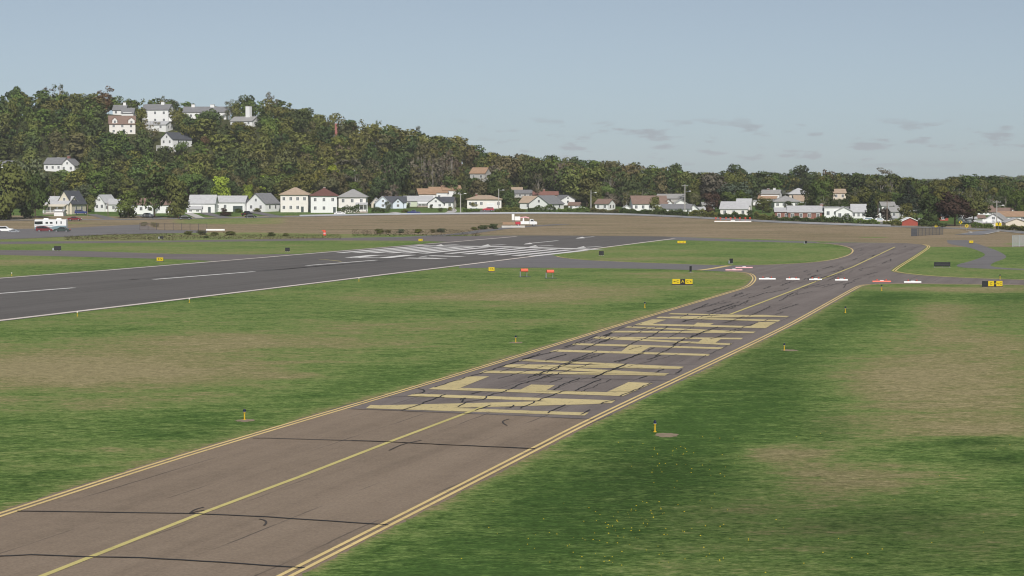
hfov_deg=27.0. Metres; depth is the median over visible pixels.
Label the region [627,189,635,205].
tree
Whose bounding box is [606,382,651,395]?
taxiway lettering marking
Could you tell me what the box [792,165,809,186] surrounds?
tree
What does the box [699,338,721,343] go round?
taxiway lettering marking
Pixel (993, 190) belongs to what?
tree
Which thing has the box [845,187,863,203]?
tree
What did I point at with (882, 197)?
tree
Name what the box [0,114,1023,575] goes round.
ground
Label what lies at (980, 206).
tree
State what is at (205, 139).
tree
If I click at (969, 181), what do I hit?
tree
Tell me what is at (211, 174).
tree
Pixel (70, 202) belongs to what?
house
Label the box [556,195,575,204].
house
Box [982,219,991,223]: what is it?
garage door
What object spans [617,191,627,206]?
tree
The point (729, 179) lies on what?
tree
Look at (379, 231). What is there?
bush
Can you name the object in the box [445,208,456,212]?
path
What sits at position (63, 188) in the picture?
tree
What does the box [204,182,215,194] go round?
tree
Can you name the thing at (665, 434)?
bare soil
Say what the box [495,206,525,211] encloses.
hedge
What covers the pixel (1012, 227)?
hedge
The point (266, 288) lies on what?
runway edge lines
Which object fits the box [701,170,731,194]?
tree
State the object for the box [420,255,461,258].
runway number marking
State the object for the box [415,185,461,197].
house
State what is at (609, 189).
tree
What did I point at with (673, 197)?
house
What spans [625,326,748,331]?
taxiway lettering marking
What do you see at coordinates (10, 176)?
tree
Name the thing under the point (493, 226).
bush
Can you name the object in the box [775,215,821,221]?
hedge
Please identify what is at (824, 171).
tree
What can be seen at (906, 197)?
tree
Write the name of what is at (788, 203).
bush
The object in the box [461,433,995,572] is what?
dandelions
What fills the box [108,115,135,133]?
house
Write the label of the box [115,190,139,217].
tree
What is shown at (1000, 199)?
tree
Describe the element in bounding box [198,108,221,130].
tree
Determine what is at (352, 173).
tree
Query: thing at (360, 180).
tree
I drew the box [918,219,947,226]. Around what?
hedge
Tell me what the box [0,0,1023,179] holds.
sky
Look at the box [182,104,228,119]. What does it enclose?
house
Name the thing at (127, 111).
house
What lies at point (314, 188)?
tree
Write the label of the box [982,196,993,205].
tree
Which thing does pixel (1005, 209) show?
house
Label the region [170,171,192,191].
tree
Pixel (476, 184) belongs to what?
tree
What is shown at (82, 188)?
tree
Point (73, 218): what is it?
parked car
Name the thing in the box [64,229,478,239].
rough grass
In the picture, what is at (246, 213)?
pickup truck
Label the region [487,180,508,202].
tree
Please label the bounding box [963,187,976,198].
tree
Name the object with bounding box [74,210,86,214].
parked suv
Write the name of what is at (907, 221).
shed
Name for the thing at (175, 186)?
tree
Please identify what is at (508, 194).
tree
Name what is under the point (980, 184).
tree
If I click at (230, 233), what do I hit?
bush
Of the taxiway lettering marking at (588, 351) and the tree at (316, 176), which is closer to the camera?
the taxiway lettering marking at (588, 351)
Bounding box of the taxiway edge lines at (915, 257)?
[892,244,1023,279]
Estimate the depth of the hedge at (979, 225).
640.64 m
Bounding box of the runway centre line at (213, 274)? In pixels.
[0,241,549,293]
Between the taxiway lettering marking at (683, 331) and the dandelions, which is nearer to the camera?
the dandelions
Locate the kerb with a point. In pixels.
(607, 214)
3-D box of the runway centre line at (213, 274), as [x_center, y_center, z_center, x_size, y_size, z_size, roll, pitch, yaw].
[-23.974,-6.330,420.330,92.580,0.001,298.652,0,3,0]
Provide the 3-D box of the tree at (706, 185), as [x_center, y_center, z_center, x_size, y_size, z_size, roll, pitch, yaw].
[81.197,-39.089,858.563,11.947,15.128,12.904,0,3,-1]
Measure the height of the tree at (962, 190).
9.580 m
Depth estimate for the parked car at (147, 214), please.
734.76 m
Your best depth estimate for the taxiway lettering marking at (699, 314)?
233.62 m
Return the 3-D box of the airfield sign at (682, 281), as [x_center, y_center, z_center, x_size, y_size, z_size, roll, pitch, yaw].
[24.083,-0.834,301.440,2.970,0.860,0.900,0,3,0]
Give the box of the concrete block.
[501,225,524,227]
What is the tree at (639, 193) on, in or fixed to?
on the ground at (898, 410)
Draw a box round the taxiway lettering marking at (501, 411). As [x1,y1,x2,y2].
[367,405,586,414]
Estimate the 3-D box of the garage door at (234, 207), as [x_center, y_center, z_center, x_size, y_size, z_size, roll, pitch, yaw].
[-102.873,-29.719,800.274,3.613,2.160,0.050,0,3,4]
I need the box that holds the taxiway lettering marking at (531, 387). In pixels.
[521,384,553,390]
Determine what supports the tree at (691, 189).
on the ground at (898, 410)
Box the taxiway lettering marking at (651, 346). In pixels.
[572,343,722,348]
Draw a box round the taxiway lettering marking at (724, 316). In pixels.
[672,315,783,317]
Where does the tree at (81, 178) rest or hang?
on the ground at (898, 410)
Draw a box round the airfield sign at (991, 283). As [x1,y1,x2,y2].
[982,281,1002,286]
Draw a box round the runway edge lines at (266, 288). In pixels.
[0,236,668,320]
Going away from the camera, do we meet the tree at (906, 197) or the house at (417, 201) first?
the tree at (906, 197)
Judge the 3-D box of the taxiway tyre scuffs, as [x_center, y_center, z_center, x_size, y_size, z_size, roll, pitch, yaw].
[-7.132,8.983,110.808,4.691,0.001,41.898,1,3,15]
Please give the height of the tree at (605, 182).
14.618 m
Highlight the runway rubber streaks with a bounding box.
[15,253,441,293]
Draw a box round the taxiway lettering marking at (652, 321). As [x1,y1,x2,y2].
[638,319,662,324]
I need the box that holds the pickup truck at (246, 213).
[241,211,252,215]
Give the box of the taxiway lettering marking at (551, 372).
[480,370,666,375]
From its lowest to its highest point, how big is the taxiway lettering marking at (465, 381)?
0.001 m
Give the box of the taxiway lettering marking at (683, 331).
[611,331,753,332]
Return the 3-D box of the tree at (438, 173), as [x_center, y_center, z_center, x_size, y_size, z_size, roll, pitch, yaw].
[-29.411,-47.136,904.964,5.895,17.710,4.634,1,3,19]
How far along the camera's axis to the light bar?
693.70 m
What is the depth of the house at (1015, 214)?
708.12 m
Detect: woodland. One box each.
[0,89,1023,203]
[918,175,1023,183]
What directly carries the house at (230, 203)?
on the ground at (898, 410)
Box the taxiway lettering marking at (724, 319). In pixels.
[657,317,779,321]
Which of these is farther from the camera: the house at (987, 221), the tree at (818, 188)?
the tree at (818, 188)
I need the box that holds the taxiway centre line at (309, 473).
[39,247,893,575]
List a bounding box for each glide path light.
[518,269,529,276]
[546,270,553,277]
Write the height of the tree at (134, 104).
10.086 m
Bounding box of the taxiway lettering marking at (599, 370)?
[514,367,668,374]
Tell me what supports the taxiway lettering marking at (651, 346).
on the taxiway at (805, 302)
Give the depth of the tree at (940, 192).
765.11 m
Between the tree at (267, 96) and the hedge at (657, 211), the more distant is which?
the tree at (267, 96)
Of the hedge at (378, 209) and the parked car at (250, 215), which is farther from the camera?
the hedge at (378, 209)
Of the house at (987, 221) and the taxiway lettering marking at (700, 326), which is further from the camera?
the house at (987, 221)
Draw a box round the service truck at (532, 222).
[515,216,536,225]
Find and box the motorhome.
[34,218,67,228]
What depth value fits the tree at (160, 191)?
729.27 m
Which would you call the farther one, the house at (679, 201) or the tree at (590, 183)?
the house at (679, 201)
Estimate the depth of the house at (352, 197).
788.40 m
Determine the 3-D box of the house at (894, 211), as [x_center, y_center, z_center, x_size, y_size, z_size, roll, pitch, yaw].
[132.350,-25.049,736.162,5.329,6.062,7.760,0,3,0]
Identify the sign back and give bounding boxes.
[52,246,60,250]
[934,262,949,266]
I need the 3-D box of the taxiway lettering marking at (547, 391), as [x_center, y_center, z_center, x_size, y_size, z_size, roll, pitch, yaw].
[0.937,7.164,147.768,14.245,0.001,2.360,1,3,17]
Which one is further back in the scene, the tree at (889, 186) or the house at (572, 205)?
the tree at (889, 186)
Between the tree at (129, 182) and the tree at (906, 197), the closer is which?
the tree at (906, 197)
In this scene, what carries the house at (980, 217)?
on the ground at (898, 410)
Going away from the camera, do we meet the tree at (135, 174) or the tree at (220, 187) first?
the tree at (220, 187)
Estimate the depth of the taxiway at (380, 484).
98.41 m
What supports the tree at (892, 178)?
on the ground at (898, 410)
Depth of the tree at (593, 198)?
832.23 m
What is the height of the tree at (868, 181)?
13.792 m
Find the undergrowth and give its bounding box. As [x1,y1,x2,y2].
[0,108,533,206]
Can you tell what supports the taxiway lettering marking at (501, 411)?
on the taxiway at (805, 302)
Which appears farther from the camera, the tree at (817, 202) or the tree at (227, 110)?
the tree at (227, 110)
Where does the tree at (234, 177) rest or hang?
on the ground at (898, 410)
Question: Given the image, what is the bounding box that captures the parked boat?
[875,218,891,222]
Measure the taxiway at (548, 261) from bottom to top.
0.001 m
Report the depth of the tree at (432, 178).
892.04 m
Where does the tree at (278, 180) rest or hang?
on the ground at (898, 410)
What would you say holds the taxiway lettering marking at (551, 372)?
on the taxiway at (805, 302)
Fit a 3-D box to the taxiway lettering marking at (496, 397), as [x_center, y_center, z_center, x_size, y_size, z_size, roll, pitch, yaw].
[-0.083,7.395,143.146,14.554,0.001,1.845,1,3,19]
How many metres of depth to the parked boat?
672.23 m
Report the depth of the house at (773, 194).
939.56 m
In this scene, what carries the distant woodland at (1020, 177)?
on the ground at (898, 410)
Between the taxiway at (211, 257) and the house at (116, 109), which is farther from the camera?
the house at (116, 109)
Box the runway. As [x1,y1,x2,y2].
[0,235,673,320]
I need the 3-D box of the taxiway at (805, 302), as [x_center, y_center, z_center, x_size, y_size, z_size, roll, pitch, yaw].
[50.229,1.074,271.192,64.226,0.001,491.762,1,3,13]
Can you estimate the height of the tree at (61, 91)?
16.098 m
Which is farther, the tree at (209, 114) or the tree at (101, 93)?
the tree at (101, 93)
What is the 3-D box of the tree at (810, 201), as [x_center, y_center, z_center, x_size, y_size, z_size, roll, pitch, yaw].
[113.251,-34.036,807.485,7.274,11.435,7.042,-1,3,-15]
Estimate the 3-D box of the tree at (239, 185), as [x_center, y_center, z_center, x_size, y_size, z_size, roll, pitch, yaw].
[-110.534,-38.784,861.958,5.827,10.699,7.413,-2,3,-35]
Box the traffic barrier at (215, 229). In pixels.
[206,229,224,230]
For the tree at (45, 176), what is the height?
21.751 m
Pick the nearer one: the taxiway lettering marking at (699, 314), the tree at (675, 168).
the taxiway lettering marking at (699, 314)
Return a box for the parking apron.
[0,225,206,238]
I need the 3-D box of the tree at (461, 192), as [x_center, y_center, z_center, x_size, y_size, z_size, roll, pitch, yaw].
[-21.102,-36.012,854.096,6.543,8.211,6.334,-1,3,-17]
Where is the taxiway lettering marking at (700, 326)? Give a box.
[636,324,768,327]
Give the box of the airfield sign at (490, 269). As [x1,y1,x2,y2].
[488,267,494,271]
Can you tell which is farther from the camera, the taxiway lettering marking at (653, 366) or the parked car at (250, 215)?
the parked car at (250, 215)
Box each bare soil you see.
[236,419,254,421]
[655,433,678,436]
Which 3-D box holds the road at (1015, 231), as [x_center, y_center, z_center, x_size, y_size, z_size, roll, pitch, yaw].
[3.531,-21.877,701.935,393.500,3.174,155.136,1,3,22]
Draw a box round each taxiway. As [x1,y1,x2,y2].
[0,235,517,243]
[0,250,290,260]
[0,409,596,575]
[330,242,1023,420]
[459,255,744,271]
[669,237,819,242]
[947,240,1023,269]
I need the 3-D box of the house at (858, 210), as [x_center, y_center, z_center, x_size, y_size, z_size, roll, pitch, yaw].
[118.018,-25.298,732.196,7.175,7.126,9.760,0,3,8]
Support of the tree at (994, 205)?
on the ground at (898, 410)
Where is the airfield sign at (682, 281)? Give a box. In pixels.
[672,279,692,284]
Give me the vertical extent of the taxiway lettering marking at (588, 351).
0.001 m
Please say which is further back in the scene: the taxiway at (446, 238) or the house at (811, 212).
the house at (811, 212)
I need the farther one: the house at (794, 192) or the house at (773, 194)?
the house at (794, 192)
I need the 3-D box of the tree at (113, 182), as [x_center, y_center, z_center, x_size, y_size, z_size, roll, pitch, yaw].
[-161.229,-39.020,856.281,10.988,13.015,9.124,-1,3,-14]
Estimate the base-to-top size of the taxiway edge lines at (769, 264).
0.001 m
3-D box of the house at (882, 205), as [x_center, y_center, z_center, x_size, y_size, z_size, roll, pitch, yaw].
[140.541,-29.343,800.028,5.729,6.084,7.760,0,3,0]
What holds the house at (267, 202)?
on the ground at (898, 410)
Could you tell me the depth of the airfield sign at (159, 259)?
391.42 m
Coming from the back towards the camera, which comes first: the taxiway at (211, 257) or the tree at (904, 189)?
the tree at (904, 189)
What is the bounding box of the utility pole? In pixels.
[993,200,1003,222]
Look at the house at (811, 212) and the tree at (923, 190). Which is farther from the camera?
the tree at (923, 190)
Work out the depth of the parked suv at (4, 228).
607.02 m
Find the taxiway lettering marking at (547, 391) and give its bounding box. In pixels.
[430,387,618,395]
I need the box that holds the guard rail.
[299,212,890,225]
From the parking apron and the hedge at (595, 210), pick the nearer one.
the parking apron
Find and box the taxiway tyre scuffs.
[189,419,507,524]
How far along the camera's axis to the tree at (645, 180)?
864.59 m
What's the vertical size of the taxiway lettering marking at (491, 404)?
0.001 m
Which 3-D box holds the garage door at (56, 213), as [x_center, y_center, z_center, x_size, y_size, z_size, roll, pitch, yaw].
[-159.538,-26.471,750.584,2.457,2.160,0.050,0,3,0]
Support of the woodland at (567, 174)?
on the ground at (898, 410)
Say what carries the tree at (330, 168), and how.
on the ground at (898, 410)
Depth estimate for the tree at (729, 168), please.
1029.40 m
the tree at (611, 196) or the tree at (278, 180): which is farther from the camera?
the tree at (278, 180)
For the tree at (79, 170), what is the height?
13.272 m
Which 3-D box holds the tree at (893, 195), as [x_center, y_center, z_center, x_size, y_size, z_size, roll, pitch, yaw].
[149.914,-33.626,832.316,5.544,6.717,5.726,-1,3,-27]
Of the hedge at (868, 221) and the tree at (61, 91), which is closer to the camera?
the hedge at (868, 221)
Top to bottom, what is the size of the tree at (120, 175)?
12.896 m
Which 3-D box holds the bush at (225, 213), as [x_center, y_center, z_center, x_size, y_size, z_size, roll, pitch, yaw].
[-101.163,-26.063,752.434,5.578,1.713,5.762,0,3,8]
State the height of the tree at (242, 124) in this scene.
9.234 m
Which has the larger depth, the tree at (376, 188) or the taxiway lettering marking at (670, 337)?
the tree at (376, 188)
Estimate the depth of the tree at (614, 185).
867.03 m
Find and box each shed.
[899,217,917,225]
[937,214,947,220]
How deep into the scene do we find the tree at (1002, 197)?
784.23 m
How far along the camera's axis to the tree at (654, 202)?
774.73 m
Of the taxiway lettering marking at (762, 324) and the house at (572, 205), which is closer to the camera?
the taxiway lettering marking at (762, 324)
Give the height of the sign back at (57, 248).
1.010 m
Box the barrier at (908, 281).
[904,280,920,282]
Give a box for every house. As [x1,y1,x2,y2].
[43,190,86,214]
[44,156,79,171]
[53,209,66,215]
[95,194,119,211]
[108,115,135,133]
[112,102,138,115]
[120,197,156,213]
[121,108,135,115]
[142,102,175,121]
[145,121,173,131]
[156,132,192,151]
[157,201,172,212]
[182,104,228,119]
[186,195,218,212]
[218,196,248,211]
[230,106,258,126]
[246,193,279,211]
[279,187,310,211]
[309,187,338,212]
[337,189,368,212]
[370,198,377,207]
[374,196,406,208]
[406,196,432,206]
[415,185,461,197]
[427,197,456,207]
[467,194,501,208]
[469,167,490,181]
[511,187,522,189]
[512,190,532,197]
[519,195,564,208]
[532,189,558,195]
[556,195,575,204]
[567,202,581,209]
[594,199,616,209]
[628,196,673,210]
[656,194,685,201]
[660,204,699,212]
[674,199,687,203]
[719,198,752,214]
[757,188,782,199]
[771,195,807,207]
[773,206,822,219]
[786,188,804,197]
[823,206,852,219]
[831,189,846,198]
[846,204,866,217]
[877,202,895,209]
[888,207,903,217]
[957,215,977,222]
[971,219,995,226]
[976,215,985,219]
[977,206,995,214]
[985,212,1007,225]
[994,208,1014,212]
[997,211,1023,219]
[1001,217,1023,225]
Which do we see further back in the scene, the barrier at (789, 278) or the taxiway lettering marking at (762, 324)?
the barrier at (789, 278)
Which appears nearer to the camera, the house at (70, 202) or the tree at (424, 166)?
the house at (70, 202)
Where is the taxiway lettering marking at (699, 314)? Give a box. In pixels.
[670,313,729,315]
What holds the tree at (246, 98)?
on the ground at (898, 410)
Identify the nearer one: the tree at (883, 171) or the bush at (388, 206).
the bush at (388, 206)
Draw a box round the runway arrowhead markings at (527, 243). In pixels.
[436,237,585,247]
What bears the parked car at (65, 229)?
on the parking apron
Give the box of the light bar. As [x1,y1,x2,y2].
[714,217,750,221]
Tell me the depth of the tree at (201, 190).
850.49 m
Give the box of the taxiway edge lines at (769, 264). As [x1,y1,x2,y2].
[558,243,853,264]
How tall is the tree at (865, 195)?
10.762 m
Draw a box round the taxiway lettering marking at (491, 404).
[372,400,607,408]
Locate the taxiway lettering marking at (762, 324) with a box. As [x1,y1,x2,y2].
[750,322,775,327]
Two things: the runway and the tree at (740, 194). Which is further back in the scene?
the tree at (740, 194)
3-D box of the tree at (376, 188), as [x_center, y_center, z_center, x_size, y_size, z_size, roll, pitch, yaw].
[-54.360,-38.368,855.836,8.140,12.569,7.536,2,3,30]
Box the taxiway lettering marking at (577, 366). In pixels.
[501,364,672,368]
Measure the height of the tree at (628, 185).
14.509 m
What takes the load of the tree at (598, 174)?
on the ground at (898, 410)
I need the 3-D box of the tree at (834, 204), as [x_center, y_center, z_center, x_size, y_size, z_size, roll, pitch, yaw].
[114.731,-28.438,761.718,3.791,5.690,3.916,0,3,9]
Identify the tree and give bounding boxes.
[0,157,50,197]
[0,160,32,219]
[5,86,22,104]
[19,168,49,217]
[39,181,52,200]
[45,176,61,198]
[50,169,68,180]
[52,84,68,94]
[56,182,66,195]
[63,171,90,192]
[66,171,78,189]
[71,183,91,203]
[76,167,88,173]
[85,171,107,197]
[86,194,97,211]
[97,86,113,110]
[97,93,110,116]
[98,175,123,195]
[105,168,124,180]
[112,177,138,197]
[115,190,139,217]
[118,178,138,196]
[122,98,141,109]
[126,169,147,196]
[133,177,149,196]
[135,107,147,135]
[138,170,169,217]
[143,119,160,136]
[164,175,190,217]
[166,172,181,199]
[169,107,182,125]
[169,168,182,178]
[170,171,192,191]
[174,141,189,154]
[178,173,204,196]
[197,178,215,194]
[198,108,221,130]
[200,135,209,152]
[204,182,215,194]
[206,170,225,181]
[210,176,231,195]
[224,100,234,119]
[227,122,255,139]
[227,181,244,195]
[229,173,245,192]
[234,180,245,195]
[238,94,257,115]
[241,184,253,198]
[246,175,257,190]
[248,179,262,195]
[252,174,277,196]
[264,174,289,197]
[265,92,278,113]
[273,178,293,199]
[288,172,316,201]
[309,172,322,189]
[309,181,321,200]
[315,176,340,193]
[326,164,339,178]
[326,169,348,194]
[328,171,350,198]
[328,182,349,194]
[337,169,362,188]
[345,174,366,191]
[346,179,364,193]
[346,182,362,192]
[365,177,386,200]
[365,181,379,204]
[380,150,410,195]
[381,172,414,195]
[383,184,398,195]
[416,154,426,179]
[427,155,437,186]
[436,158,448,184]
[445,149,459,175]
[452,188,467,206]
[466,179,479,197]
[467,178,489,196]
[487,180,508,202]
[498,178,511,204]
[502,189,518,208]
[531,173,544,193]
[578,177,600,206]
[585,166,611,197]
[587,186,603,207]
[587,195,595,207]
[595,170,615,186]
[600,174,621,197]
[601,184,614,198]
[603,192,620,204]
[608,178,627,205]
[615,173,646,199]
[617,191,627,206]
[622,190,632,204]
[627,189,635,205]
[627,190,642,200]
[637,188,649,195]
[638,175,657,195]
[649,196,661,213]
[668,163,682,193]
[685,179,700,205]
[689,190,699,205]
[689,193,700,203]
[692,181,704,206]
[699,172,726,200]
[700,191,722,211]
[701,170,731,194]
[716,181,753,200]
[718,191,736,203]
[722,171,742,188]
[726,164,747,173]
[731,190,749,200]
[755,197,772,212]
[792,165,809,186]
[800,184,816,205]
[808,178,834,205]
[812,176,833,189]
[813,175,833,189]
[814,195,826,205]
[817,195,829,206]
[822,169,835,177]
[829,201,838,206]
[839,199,848,206]
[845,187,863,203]
[848,173,866,194]
[848,195,858,206]
[850,186,863,202]
[852,176,875,186]
[854,186,878,206]
[863,195,879,218]
[864,179,886,197]
[864,184,879,207]
[875,193,886,209]
[877,167,894,175]
[877,180,888,192]
[879,207,891,219]
[880,173,899,193]
[884,177,900,194]
[886,193,892,201]
[890,193,898,202]
[894,193,903,204]
[897,181,919,193]
[897,203,917,219]
[898,183,916,194]
[899,180,920,213]
[913,185,928,201]
[916,195,941,225]
[928,179,951,194]
[932,186,950,201]
[935,191,975,225]
[949,178,967,188]
[953,187,965,195]
[956,175,982,192]
[958,194,990,219]
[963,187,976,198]
[964,190,975,204]
[971,179,990,196]
[974,188,985,201]
[978,181,987,191]
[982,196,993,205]
[983,187,999,201]
[984,194,997,207]
[988,185,998,194]
[994,185,1014,207]
[994,195,1004,207]
[999,196,1008,207]
[1006,188,1023,210]
[1013,182,1023,207]
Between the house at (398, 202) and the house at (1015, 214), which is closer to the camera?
the house at (1015, 214)
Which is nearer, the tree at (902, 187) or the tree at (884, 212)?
the tree at (884, 212)
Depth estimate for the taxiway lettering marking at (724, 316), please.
230.12 m
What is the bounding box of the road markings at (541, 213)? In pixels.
[94,213,1018,231]
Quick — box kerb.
[109,214,1017,232]
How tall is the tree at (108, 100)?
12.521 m
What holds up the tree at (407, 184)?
on the ground at (898, 410)
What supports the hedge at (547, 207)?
on the ground at (898, 410)
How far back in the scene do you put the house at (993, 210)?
761.74 m
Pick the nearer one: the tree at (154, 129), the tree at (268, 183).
the tree at (268, 183)
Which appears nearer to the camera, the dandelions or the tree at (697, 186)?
the dandelions
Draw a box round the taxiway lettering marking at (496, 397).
[408,394,614,402]
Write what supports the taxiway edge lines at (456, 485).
on the taxiway at (805, 302)
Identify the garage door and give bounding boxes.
[55,210,61,215]
[233,206,242,211]
[486,203,493,207]
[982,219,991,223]
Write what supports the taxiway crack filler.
on the taxiway at (805, 302)
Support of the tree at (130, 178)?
on the ground at (898, 410)
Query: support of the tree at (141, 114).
on the ground at (898, 410)
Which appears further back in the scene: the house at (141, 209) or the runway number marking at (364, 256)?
the house at (141, 209)
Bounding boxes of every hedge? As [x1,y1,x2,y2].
[337,204,359,212]
[371,207,384,212]
[463,208,479,211]
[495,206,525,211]
[528,204,555,211]
[557,206,588,211]
[590,208,618,212]
[619,207,651,213]
[652,208,688,215]
[688,208,717,216]
[718,211,753,218]
[754,211,774,219]
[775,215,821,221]
[822,213,853,222]
[853,218,880,223]
[883,219,901,225]
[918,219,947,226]
[971,222,993,228]
[996,224,1023,230]
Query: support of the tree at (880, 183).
on the ground at (898, 410)
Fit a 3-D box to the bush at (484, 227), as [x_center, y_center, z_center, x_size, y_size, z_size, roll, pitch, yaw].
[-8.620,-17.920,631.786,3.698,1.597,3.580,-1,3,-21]
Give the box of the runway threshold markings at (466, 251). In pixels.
[338,246,587,255]
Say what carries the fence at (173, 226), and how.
on the parking apron
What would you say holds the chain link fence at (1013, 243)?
on the ground at (898, 410)
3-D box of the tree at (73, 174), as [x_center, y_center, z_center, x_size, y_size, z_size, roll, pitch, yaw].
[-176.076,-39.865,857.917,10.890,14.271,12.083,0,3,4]
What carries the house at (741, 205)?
on the ground at (898, 410)
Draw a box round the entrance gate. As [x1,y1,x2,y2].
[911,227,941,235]
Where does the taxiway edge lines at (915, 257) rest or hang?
on the taxiway at (805, 302)
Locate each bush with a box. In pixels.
[196,230,206,234]
[217,212,232,215]
[223,231,235,234]
[374,228,384,233]
[384,201,390,211]
[477,225,489,229]
[489,224,497,228]
[784,201,792,206]
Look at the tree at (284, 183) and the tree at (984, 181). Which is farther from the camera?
the tree at (984, 181)
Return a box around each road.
[82,213,1023,232]
[957,230,996,234]
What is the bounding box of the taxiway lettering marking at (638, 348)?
[621,345,652,351]
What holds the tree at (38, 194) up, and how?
on the ground at (898, 410)
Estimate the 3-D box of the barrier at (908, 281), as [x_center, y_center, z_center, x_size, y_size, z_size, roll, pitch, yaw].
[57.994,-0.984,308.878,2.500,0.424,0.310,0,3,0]
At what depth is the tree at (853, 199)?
767.01 m
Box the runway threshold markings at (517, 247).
[417,245,595,249]
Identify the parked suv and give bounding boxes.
[0,226,11,231]
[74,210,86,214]
[482,207,493,210]
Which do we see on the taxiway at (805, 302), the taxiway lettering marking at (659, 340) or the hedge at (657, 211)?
the taxiway lettering marking at (659, 340)
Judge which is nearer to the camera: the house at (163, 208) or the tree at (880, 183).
the house at (163, 208)
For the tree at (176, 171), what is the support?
on the ground at (898, 410)
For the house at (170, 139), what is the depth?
956.28 m
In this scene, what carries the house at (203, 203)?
on the ground at (898, 410)
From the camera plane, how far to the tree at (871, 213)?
703.73 m
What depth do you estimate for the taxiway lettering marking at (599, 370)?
164.13 m
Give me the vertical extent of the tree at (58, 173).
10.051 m
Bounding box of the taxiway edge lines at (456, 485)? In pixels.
[0,271,981,575]
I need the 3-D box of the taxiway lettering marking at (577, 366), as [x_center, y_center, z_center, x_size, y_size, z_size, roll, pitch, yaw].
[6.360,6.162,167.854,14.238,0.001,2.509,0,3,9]
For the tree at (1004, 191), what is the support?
on the ground at (898, 410)
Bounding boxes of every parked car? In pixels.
[53,227,70,231]
[67,216,81,220]
[140,213,153,216]
[178,215,191,219]
[245,214,256,217]
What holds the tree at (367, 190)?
on the ground at (898, 410)
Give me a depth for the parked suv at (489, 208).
804.77 m
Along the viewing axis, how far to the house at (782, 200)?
850.41 m
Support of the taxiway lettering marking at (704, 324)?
on the taxiway at (805, 302)
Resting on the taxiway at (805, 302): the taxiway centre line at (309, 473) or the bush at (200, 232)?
the taxiway centre line at (309, 473)
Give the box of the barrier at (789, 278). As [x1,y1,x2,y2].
[786,277,799,279]
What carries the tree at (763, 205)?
on the ground at (898, 410)
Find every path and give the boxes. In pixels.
[86,214,114,219]
[136,215,168,218]
[185,213,203,217]
[201,212,232,217]
[250,211,279,215]
[388,224,569,237]
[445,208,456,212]
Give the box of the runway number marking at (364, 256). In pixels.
[345,255,410,257]
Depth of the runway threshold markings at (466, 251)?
446.94 m
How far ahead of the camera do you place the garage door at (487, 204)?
840.37 m
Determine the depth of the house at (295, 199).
794.42 m
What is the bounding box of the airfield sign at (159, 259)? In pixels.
[155,257,163,261]
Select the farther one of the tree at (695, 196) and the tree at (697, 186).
the tree at (697, 186)
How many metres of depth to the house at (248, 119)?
1013.88 m
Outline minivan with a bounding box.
[36,226,52,230]
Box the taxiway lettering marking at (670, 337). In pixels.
[613,337,741,338]
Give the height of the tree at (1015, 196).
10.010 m
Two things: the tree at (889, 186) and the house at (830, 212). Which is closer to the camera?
the house at (830, 212)
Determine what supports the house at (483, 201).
on the ground at (898, 410)
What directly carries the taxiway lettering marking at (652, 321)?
on the taxiway at (805, 302)
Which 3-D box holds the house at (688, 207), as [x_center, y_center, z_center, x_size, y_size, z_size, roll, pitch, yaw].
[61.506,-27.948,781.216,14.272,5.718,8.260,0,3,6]
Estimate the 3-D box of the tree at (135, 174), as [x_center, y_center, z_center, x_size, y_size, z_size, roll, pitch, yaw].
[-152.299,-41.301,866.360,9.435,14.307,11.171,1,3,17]
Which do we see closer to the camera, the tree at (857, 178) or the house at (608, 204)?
the house at (608, 204)
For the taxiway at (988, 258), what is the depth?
411.89 m
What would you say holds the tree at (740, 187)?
on the ground at (898, 410)
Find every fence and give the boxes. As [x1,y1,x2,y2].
[140,223,206,230]
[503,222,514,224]
[1012,235,1023,246]
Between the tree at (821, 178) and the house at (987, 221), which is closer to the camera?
the house at (987, 221)
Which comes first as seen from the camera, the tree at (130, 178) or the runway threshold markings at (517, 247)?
the runway threshold markings at (517, 247)
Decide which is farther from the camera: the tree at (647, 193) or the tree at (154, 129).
the tree at (154, 129)
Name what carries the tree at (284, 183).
on the ground at (898, 410)
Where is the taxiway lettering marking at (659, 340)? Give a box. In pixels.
[594,337,731,344]
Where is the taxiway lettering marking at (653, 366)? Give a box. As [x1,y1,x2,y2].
[519,359,681,368]
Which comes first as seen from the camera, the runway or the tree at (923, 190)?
the runway
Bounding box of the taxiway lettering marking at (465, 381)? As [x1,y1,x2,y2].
[438,376,488,387]
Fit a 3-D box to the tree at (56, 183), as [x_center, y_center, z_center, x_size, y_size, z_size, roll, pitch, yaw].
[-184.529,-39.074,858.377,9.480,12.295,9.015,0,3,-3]
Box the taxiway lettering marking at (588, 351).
[550,350,709,355]
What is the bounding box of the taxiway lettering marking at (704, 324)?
[694,323,712,325]
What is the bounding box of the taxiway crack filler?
[0,246,915,567]
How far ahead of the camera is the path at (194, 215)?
755.35 m
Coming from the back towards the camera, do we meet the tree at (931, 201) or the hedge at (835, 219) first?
the hedge at (835, 219)
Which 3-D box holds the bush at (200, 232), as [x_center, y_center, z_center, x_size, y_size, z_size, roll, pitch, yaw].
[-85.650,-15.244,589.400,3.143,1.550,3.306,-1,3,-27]
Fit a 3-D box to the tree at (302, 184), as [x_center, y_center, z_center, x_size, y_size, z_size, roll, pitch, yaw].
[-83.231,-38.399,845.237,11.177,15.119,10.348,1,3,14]

